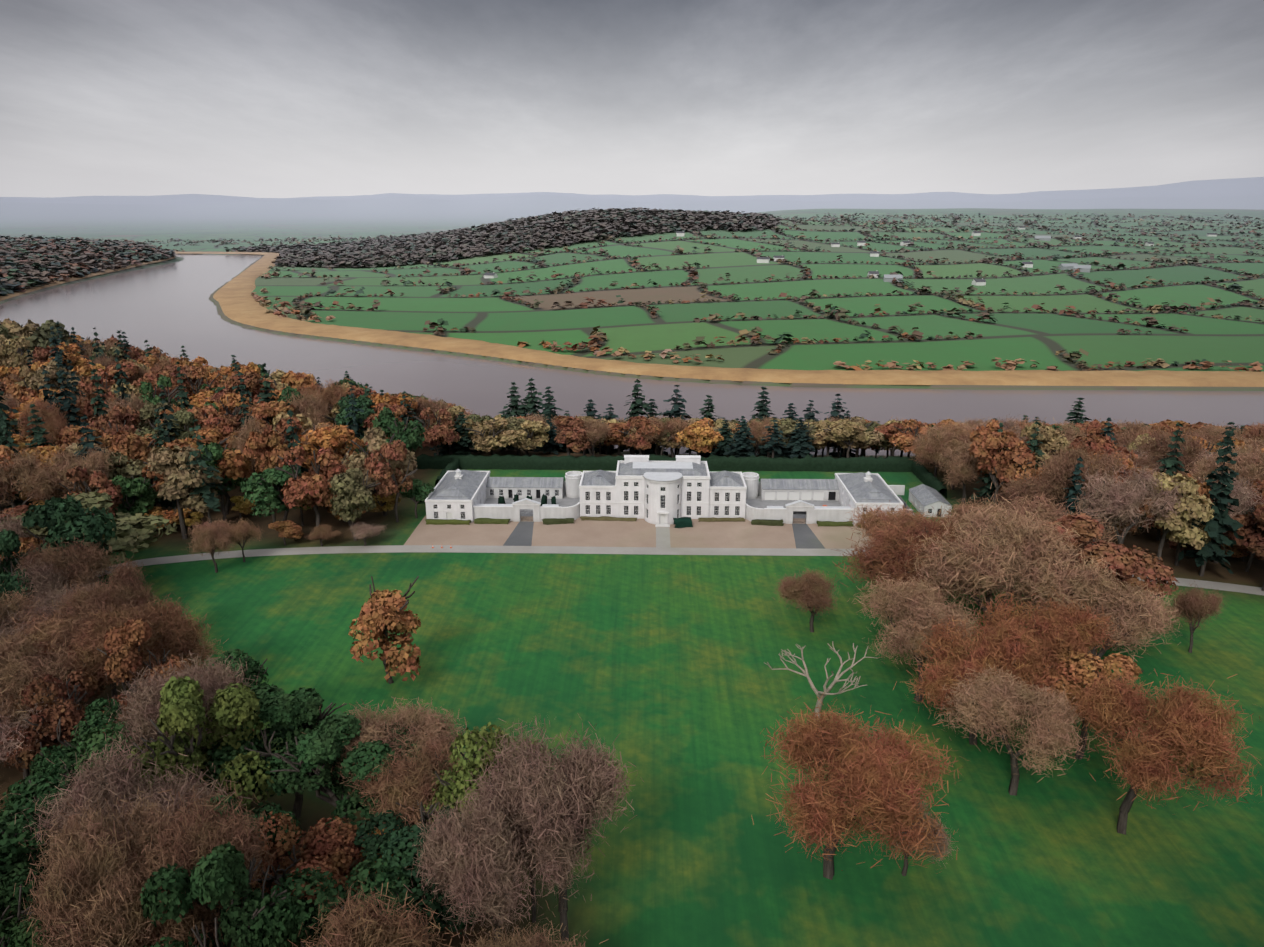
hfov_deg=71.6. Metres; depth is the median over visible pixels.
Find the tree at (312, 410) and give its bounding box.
[286,387,331,430]
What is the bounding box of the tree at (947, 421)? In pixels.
[923,419,964,435]
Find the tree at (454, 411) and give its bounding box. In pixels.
[427,406,474,454]
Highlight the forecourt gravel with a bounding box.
[404,516,871,548]
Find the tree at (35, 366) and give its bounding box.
[31,361,48,370]
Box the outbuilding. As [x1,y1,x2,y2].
[888,484,951,517]
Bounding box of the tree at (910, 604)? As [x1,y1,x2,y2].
[847,572,986,701]
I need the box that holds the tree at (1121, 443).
[1115,432,1142,451]
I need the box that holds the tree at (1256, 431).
[1238,422,1263,445]
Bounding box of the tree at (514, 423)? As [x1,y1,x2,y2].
[499,416,524,454]
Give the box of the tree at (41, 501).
[28,497,62,505]
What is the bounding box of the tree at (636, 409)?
[615,379,653,451]
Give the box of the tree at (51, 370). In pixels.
[28,364,83,391]
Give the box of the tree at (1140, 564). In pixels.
[1034,513,1178,627]
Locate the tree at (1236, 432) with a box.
[1201,423,1244,440]
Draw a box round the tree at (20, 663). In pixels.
[0,626,88,767]
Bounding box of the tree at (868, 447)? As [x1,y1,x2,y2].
[861,419,877,455]
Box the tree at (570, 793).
[450,713,643,940]
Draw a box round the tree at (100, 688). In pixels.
[30,641,105,703]
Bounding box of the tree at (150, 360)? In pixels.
[134,355,159,369]
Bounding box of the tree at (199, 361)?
[190,356,215,368]
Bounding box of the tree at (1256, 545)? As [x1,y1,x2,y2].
[1247,506,1263,590]
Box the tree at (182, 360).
[170,357,191,366]
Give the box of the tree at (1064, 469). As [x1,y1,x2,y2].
[1035,440,1133,510]
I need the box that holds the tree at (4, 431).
[0,409,34,507]
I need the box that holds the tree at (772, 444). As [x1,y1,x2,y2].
[757,417,787,457]
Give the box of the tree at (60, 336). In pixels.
[54,321,67,353]
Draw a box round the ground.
[0,177,1263,946]
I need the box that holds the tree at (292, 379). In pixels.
[269,371,321,399]
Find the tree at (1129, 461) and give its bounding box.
[1077,455,1134,539]
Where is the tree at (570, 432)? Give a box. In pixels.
[554,415,594,454]
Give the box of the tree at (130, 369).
[89,362,139,389]
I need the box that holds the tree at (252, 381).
[225,370,276,407]
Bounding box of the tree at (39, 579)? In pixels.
[14,555,105,618]
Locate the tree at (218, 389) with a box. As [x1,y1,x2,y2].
[213,387,224,392]
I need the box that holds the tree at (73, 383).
[66,360,87,397]
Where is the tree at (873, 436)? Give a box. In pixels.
[834,416,883,456]
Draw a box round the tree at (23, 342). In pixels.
[1,336,39,362]
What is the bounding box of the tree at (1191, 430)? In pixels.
[1182,424,1241,439]
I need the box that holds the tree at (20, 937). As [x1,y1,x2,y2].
[0,913,62,946]
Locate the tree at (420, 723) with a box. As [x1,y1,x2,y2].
[301,697,470,800]
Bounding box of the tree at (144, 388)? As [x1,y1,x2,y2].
[138,374,179,405]
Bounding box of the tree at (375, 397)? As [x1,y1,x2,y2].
[355,393,380,411]
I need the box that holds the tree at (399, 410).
[362,401,407,427]
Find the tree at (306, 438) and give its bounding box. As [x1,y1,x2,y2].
[283,417,343,466]
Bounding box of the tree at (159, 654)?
[91,617,226,690]
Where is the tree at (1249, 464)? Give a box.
[1185,436,1263,536]
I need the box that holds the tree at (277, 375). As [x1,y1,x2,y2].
[261,369,287,389]
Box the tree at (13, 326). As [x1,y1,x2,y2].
[0,318,41,355]
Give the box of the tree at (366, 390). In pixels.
[363,383,376,423]
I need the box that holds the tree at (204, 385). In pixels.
[198,383,216,391]
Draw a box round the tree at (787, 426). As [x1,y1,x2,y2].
[773,418,821,448]
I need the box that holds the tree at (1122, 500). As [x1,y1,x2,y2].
[1068,462,1193,544]
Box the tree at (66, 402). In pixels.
[52,356,83,426]
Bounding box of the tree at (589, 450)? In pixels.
[588,418,605,453]
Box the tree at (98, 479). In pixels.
[59,466,124,516]
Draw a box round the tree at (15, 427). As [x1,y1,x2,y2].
[9,418,53,442]
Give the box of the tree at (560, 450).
[557,415,573,452]
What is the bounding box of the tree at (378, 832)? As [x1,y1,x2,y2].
[358,825,410,896]
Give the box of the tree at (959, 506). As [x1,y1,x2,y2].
[930,492,1005,588]
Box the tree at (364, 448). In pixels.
[346,438,404,491]
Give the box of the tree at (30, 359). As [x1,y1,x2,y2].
[24,350,34,378]
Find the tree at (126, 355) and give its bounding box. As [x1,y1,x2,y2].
[113,330,131,359]
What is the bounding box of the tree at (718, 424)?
[712,420,736,446]
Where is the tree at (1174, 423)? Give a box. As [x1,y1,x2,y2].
[1158,419,1199,432]
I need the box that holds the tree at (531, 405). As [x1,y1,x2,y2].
[520,378,544,450]
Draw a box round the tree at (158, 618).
[52,593,215,696]
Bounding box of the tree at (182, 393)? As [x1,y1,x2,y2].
[174,361,193,410]
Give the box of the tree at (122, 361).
[112,359,135,363]
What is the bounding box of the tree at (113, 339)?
[102,335,134,348]
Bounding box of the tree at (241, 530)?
[218,517,262,561]
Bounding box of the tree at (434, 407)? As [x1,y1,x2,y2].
[410,397,457,450]
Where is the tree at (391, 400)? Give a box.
[375,394,417,421]
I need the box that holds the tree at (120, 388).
[113,343,133,404]
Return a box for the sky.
[0,0,1263,197]
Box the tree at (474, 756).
[423,722,551,824]
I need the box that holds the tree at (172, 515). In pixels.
[144,506,192,532]
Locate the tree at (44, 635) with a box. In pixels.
[9,602,113,694]
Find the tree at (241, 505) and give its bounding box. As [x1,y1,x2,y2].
[230,496,254,518]
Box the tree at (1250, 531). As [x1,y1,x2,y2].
[1224,491,1263,571]
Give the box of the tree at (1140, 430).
[1124,425,1184,442]
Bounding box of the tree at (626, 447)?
[621,421,640,454]
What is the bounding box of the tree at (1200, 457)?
[1190,446,1263,470]
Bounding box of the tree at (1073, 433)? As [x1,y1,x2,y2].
[1053,418,1091,457]
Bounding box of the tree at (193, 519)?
[176,511,203,529]
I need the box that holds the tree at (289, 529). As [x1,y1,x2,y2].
[268,520,303,544]
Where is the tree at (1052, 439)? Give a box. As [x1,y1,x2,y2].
[1020,422,1070,469]
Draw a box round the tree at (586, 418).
[578,416,603,455]
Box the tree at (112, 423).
[94,408,138,448]
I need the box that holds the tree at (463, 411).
[461,407,471,415]
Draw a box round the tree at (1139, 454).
[1084,443,1166,471]
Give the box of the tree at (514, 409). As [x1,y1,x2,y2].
[498,382,527,449]
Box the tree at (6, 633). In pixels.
[0,613,25,642]
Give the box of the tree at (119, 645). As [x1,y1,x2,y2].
[97,618,193,732]
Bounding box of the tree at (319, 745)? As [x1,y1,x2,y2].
[260,711,431,846]
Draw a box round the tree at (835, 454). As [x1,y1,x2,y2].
[829,410,858,457]
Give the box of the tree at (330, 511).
[327,501,365,525]
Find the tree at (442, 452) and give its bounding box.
[429,427,455,455]
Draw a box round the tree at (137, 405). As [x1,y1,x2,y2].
[104,392,154,429]
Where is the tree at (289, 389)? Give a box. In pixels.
[271,386,305,419]
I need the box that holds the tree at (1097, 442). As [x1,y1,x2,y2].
[1069,434,1137,512]
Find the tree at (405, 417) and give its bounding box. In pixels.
[398,391,422,456]
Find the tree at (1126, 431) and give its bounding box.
[1109,419,1161,446]
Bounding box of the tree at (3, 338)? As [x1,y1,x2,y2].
[0,334,6,346]
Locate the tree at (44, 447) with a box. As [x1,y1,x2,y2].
[17,444,62,499]
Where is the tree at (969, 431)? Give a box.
[939,421,977,478]
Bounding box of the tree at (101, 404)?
[90,362,110,421]
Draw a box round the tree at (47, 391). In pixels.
[36,365,63,416]
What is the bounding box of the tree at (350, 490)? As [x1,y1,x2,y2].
[324,468,380,540]
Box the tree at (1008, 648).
[893,613,1076,744]
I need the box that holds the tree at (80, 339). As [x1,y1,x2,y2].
[70,334,99,350]
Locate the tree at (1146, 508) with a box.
[1101,466,1174,543]
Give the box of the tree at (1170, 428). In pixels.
[1149,423,1188,441]
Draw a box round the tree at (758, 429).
[745,418,784,455]
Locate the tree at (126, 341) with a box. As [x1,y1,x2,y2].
[121,332,130,346]
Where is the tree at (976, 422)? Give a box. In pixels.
[960,417,1000,426]
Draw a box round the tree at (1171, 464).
[1137,423,1188,540]
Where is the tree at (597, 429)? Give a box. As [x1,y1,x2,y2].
[575,416,611,455]
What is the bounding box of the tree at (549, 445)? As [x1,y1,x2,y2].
[533,417,562,454]
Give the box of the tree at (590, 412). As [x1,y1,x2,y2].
[571,399,608,453]
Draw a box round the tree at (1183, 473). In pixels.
[1153,466,1203,482]
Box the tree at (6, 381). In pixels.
[2,378,17,385]
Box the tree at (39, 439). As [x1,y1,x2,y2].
[25,404,59,491]
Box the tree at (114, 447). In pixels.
[108,432,164,484]
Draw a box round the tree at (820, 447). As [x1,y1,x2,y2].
[795,420,825,458]
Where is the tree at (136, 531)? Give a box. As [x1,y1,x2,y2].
[1,490,176,563]
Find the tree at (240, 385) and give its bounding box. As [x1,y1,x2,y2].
[230,367,253,414]
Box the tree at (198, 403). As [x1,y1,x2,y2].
[182,397,218,409]
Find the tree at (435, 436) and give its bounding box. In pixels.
[412,407,459,454]
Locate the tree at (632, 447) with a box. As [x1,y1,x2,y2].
[624,426,636,454]
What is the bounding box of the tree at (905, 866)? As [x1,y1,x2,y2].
[884,790,959,875]
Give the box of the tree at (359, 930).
[287,878,464,946]
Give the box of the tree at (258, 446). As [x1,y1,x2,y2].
[243,429,293,521]
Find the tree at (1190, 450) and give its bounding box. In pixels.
[1128,425,1206,474]
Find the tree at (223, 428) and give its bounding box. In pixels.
[205,422,240,445]
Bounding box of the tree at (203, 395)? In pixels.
[177,391,214,405]
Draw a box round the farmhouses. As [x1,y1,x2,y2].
[97,226,1216,285]
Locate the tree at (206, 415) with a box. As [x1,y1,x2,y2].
[172,405,224,435]
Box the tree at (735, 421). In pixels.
[728,419,739,444]
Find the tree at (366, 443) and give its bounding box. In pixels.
[365,417,402,446]
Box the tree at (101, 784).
[7,726,250,942]
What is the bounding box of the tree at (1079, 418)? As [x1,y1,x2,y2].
[1063,398,1090,424]
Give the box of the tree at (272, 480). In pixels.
[240,465,306,520]
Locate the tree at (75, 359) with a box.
[47,353,91,370]
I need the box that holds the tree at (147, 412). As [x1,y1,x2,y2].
[137,402,184,429]
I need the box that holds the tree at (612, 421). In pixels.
[595,419,618,454]
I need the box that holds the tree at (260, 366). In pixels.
[257,364,269,375]
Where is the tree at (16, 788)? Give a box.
[0,748,78,841]
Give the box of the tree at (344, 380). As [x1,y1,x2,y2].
[334,378,368,392]
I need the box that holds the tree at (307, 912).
[255,857,425,946]
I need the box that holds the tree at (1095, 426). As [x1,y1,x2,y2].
[1082,419,1121,436]
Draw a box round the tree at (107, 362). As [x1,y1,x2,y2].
[89,351,117,384]
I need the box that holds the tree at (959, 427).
[921,421,974,467]
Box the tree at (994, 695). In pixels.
[928,661,1097,795]
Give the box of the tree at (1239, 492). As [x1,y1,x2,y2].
[1198,471,1262,563]
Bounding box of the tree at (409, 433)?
[372,407,425,451]
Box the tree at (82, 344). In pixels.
[68,338,93,355]
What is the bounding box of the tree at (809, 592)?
[772,566,840,631]
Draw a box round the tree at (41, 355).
[32,346,67,369]
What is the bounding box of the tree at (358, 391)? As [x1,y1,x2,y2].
[342,385,372,396]
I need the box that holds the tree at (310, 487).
[275,445,346,527]
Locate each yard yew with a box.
[498,496,505,503]
[513,494,518,501]
[541,494,546,505]
[551,496,555,503]
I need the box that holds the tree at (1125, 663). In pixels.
[1023,645,1143,759]
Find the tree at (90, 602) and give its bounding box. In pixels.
[45,576,146,700]
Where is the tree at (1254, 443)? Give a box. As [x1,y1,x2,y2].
[1219,434,1263,451]
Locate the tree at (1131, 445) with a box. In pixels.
[1119,433,1166,464]
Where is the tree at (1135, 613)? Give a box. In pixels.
[1020,552,1184,671]
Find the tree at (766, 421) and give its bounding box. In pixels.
[758,416,778,456]
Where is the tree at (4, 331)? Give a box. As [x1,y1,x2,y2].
[0,325,19,343]
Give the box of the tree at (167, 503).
[149,414,176,510]
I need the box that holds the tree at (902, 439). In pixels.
[889,419,931,458]
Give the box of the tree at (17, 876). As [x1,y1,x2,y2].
[0,862,46,946]
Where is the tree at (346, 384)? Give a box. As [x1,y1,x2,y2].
[325,382,350,414]
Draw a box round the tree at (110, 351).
[80,346,124,362]
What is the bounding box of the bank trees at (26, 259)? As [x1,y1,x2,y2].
[0,234,176,295]
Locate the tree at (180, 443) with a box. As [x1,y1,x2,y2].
[142,439,224,517]
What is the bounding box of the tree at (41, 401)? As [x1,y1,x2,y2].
[21,388,83,419]
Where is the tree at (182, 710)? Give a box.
[123,676,276,810]
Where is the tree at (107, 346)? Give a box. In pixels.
[81,337,121,358]
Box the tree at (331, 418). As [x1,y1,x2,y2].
[322,401,363,446]
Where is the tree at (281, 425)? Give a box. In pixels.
[275,416,307,443]
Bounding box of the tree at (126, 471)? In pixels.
[92,452,151,498]
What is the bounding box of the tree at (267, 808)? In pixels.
[195,795,301,890]
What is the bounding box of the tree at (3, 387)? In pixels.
[0,382,11,396]
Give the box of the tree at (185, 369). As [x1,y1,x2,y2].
[158,364,203,390]
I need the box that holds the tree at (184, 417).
[134,409,197,447]
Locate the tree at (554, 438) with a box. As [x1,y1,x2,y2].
[536,414,556,451]
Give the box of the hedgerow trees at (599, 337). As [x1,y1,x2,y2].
[43,212,1263,370]
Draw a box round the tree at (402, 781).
[347,733,469,831]
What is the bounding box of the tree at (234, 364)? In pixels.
[231,355,239,371]
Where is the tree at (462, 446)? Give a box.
[443,412,477,455]
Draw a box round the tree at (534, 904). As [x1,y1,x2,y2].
[512,751,583,922]
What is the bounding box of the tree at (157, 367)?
[144,358,173,381]
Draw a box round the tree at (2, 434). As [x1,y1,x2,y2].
[0,408,15,448]
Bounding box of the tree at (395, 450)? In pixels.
[364,439,417,521]
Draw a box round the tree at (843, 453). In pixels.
[831,419,844,457]
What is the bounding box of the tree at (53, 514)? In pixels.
[21,493,116,564]
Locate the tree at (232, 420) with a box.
[220,413,259,477]
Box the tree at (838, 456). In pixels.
[825,415,841,457]
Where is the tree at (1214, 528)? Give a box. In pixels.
[1178,430,1243,575]
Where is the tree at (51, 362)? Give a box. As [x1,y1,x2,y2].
[36,360,70,373]
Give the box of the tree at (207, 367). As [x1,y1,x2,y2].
[196,364,212,370]
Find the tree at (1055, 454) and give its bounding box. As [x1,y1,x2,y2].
[1023,426,1069,461]
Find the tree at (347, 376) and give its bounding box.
[344,371,353,379]
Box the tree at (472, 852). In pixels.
[403,778,541,946]
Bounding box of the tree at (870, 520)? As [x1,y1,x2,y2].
[845,501,942,548]
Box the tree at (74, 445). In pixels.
[54,439,108,495]
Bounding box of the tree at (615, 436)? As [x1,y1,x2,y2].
[604,422,634,454]
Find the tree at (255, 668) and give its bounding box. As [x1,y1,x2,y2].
[201,648,268,720]
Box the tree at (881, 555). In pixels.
[831,511,1015,599]
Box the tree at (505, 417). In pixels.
[500,412,516,450]
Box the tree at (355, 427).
[344,382,364,443]
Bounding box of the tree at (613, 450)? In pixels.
[596,441,616,454]
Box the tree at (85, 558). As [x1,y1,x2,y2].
[0,533,120,603]
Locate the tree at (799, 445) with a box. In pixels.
[784,417,817,458]
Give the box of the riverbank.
[0,256,174,300]
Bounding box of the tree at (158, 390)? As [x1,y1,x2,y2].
[149,387,179,402]
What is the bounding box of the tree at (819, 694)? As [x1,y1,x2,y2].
[764,641,877,720]
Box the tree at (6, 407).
[0,382,21,435]
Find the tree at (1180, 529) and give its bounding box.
[1148,472,1213,561]
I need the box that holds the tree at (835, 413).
[824,394,847,452]
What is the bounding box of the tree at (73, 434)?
[61,425,113,448]
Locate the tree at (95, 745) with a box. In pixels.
[74,720,195,790]
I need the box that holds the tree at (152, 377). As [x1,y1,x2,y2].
[131,370,179,394]
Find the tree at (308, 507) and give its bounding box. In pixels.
[296,505,315,519]
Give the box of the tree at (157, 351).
[144,346,169,358]
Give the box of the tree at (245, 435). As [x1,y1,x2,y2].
[227,408,274,497]
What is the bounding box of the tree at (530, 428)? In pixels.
[512,420,549,455]
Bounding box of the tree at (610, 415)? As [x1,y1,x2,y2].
[595,404,628,454]
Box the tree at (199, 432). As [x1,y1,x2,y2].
[183,429,229,444]
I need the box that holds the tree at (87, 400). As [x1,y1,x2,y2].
[73,390,122,420]
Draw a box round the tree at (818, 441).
[810,420,837,455]
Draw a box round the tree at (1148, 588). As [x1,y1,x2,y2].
[1118,579,1167,619]
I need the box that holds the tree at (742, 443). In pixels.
[723,416,758,457]
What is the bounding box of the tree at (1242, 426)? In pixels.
[1237,425,1245,434]
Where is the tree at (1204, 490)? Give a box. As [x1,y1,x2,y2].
[1155,473,1213,565]
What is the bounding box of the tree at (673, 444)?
[651,420,696,457]
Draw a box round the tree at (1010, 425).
[973,414,1027,441]
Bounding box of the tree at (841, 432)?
[822,418,868,457]
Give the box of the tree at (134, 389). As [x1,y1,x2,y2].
[110,383,141,424]
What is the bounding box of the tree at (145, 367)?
[134,363,148,370]
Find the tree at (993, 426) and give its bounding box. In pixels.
[970,419,1025,475]
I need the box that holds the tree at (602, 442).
[597,414,603,453]
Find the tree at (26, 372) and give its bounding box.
[14,365,39,406]
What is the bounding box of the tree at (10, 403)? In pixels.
[0,391,19,411]
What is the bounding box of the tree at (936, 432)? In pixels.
[907,419,961,477]
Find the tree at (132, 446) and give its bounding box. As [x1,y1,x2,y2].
[106,431,153,478]
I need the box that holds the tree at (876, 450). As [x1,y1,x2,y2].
[874,421,880,457]
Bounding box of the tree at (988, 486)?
[970,422,1007,504]
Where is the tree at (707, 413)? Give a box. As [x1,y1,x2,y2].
[684,395,721,456]
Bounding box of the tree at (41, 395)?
[24,388,72,403]
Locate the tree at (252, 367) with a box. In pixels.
[224,362,260,393]
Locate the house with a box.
[425,455,903,526]
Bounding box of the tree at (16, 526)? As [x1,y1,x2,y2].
[0,508,44,558]
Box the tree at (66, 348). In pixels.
[56,342,80,356]
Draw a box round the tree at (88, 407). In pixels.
[75,385,121,421]
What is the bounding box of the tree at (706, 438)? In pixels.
[675,421,723,454]
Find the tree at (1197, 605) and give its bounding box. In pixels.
[1165,579,1229,652]
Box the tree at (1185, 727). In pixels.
[1065,661,1262,834]
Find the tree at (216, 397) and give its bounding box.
[206,387,251,407]
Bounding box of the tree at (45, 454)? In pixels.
[19,445,75,501]
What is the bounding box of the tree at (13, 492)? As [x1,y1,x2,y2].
[7,453,22,504]
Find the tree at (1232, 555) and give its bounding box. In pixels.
[1214,540,1242,557]
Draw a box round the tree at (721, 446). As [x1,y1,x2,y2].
[706,420,736,455]
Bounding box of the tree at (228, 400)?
[217,391,259,433]
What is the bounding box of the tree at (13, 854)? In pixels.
[0,775,74,923]
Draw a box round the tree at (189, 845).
[109,779,276,946]
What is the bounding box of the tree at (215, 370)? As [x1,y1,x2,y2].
[206,367,229,381]
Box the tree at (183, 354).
[180,345,189,359]
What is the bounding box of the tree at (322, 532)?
[306,524,345,546]
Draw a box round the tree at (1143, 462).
[1130,450,1160,472]
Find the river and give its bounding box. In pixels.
[0,254,1263,455]
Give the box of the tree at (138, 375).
[121,358,148,385]
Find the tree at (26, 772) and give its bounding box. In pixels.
[0,677,87,782]
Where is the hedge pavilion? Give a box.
[425,519,470,524]
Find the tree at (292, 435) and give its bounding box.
[281,403,309,525]
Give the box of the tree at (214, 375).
[204,366,229,383]
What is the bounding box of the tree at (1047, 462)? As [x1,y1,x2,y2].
[1040,449,1086,512]
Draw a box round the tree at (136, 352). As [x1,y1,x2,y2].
[113,347,146,360]
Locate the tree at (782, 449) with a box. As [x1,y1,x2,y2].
[765,415,809,458]
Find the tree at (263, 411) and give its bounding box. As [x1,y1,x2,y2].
[252,400,294,424]
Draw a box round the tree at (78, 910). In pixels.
[13,811,188,946]
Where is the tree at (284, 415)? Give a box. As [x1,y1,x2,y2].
[269,412,311,441]
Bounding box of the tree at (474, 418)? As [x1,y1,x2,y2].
[467,414,494,451]
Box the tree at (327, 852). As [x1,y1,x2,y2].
[239,811,361,918]
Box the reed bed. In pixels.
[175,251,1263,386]
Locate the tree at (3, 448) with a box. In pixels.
[0,445,18,510]
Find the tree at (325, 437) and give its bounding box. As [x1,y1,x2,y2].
[294,425,356,476]
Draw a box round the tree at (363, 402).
[335,394,375,441]
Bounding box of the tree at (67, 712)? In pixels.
[0,670,104,771]
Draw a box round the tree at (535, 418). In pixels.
[522,412,545,450]
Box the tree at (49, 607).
[0,577,106,649]
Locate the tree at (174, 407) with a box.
[153,404,180,438]
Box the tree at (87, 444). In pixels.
[74,414,109,491]
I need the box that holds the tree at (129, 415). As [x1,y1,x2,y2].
[86,405,141,433]
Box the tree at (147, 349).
[143,340,154,363]
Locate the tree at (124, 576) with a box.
[78,548,162,613]
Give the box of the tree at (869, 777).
[751,693,962,879]
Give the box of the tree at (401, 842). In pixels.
[353,793,520,938]
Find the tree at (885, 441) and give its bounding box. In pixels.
[847,422,888,456]
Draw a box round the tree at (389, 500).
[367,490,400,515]
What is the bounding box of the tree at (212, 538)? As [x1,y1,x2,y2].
[186,516,235,572]
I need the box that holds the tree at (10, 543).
[0,529,35,603]
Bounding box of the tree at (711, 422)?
[699,417,740,454]
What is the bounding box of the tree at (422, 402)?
[410,393,446,424]
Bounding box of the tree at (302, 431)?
[296,422,346,447]
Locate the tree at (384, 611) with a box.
[348,576,420,683]
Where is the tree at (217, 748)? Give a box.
[145,691,253,794]
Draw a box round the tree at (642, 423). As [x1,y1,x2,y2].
[618,416,665,454]
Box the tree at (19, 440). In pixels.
[11,434,37,448]
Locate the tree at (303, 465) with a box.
[300,450,317,508]
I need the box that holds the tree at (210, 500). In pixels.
[178,419,230,525]
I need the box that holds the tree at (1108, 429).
[1100,417,1118,443]
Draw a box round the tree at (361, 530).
[347,520,384,545]
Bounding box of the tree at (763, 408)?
[748,386,775,455]
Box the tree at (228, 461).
[185,428,253,514]
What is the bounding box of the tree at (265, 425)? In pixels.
[234,422,292,473]
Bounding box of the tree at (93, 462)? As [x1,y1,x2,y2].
[24,441,121,502]
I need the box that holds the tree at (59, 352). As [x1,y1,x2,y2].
[49,326,71,371]
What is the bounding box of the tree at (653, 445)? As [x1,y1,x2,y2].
[634,399,667,455]
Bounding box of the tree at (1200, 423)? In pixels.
[1195,422,1212,427]
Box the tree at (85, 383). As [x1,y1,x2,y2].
[77,374,111,398]
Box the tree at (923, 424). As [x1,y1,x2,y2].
[903,423,931,458]
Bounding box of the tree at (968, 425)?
[959,421,981,467]
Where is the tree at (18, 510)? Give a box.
[0,503,33,524]
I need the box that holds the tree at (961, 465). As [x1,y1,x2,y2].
[929,436,983,503]
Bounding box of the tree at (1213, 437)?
[1198,421,1244,449]
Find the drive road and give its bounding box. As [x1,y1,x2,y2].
[99,545,1263,595]
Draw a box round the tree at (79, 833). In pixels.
[19,788,187,909]
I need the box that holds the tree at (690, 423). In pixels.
[676,417,695,454]
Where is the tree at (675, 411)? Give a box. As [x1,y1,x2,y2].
[659,385,691,450]
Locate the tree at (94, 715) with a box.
[30,697,121,784]
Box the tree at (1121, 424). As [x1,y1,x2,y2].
[1112,420,1143,427]
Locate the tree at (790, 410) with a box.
[767,403,798,454]
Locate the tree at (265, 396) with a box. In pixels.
[257,363,277,403]
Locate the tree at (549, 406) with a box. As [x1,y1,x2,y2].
[529,386,563,450]
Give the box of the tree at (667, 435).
[636,416,672,454]
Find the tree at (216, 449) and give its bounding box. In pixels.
[199,442,243,520]
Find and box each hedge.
[415,454,915,471]
[435,458,459,485]
[580,516,636,520]
[698,517,744,521]
[912,460,946,498]
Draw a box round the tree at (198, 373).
[172,366,224,397]
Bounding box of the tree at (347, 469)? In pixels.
[322,455,368,521]
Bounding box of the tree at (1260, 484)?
[1245,478,1263,512]
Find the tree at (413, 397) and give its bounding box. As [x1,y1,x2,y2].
[411,395,440,423]
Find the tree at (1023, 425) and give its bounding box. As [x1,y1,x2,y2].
[1003,416,1050,441]
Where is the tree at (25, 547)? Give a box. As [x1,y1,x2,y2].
[0,535,58,596]
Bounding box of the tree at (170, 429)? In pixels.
[155,385,183,442]
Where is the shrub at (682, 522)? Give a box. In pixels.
[673,517,692,527]
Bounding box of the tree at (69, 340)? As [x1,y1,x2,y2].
[41,325,73,347]
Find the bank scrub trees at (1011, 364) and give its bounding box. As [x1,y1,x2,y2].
[105,248,1262,370]
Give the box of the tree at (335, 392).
[296,378,352,411]
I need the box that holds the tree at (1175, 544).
[1168,541,1195,552]
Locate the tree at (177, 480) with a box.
[146,445,222,538]
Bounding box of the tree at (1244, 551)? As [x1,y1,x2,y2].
[1222,542,1263,561]
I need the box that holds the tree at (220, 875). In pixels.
[139,842,302,946]
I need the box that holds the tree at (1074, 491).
[1061,456,1085,515]
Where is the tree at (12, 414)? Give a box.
[3,395,44,434]
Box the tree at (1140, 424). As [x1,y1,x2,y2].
[1133,420,1155,432]
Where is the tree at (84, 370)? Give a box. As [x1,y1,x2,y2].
[71,364,104,388]
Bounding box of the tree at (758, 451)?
[736,422,773,456]
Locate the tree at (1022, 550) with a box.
[886,483,1111,628]
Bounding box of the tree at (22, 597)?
[0,583,54,632]
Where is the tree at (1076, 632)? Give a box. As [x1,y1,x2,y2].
[957,587,1123,719]
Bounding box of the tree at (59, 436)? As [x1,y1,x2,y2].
[54,425,88,450]
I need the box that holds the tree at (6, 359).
[0,344,25,368]
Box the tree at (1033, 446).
[1016,421,1044,469]
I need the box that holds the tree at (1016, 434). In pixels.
[983,421,1030,494]
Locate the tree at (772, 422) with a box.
[767,418,783,457]
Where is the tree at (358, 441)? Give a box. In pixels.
[341,437,371,495]
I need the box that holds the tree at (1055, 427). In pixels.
[1052,424,1078,463]
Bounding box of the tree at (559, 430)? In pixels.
[546,414,575,447]
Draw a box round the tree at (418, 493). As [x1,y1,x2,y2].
[399,479,434,517]
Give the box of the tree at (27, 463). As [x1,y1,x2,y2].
[0,444,67,507]
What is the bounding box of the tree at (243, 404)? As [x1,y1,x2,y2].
[238,386,253,479]
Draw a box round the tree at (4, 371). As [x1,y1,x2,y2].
[0,365,24,380]
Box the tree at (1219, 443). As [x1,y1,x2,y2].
[1208,422,1236,453]
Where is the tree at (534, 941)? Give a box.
[460,901,607,946]
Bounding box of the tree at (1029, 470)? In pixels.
[1013,467,1047,504]
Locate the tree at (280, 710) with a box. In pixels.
[200,683,346,819]
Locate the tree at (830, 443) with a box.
[804,419,837,457]
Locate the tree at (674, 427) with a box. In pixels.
[628,415,691,454]
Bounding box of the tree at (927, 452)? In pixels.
[908,427,976,489]
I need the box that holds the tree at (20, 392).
[2,383,46,404]
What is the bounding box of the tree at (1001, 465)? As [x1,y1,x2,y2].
[967,430,1035,507]
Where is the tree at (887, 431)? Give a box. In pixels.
[874,422,919,455]
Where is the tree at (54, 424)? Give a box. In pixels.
[13,395,69,444]
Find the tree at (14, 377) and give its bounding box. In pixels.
[2,372,23,381]
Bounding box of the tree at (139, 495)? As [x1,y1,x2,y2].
[109,475,158,516]
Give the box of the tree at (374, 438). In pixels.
[340,426,416,514]
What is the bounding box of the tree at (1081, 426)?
[1073,423,1120,432]
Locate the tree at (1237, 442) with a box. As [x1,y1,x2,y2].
[1188,435,1244,454]
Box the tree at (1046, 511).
[983,492,1141,615]
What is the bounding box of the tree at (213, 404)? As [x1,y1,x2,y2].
[198,402,230,425]

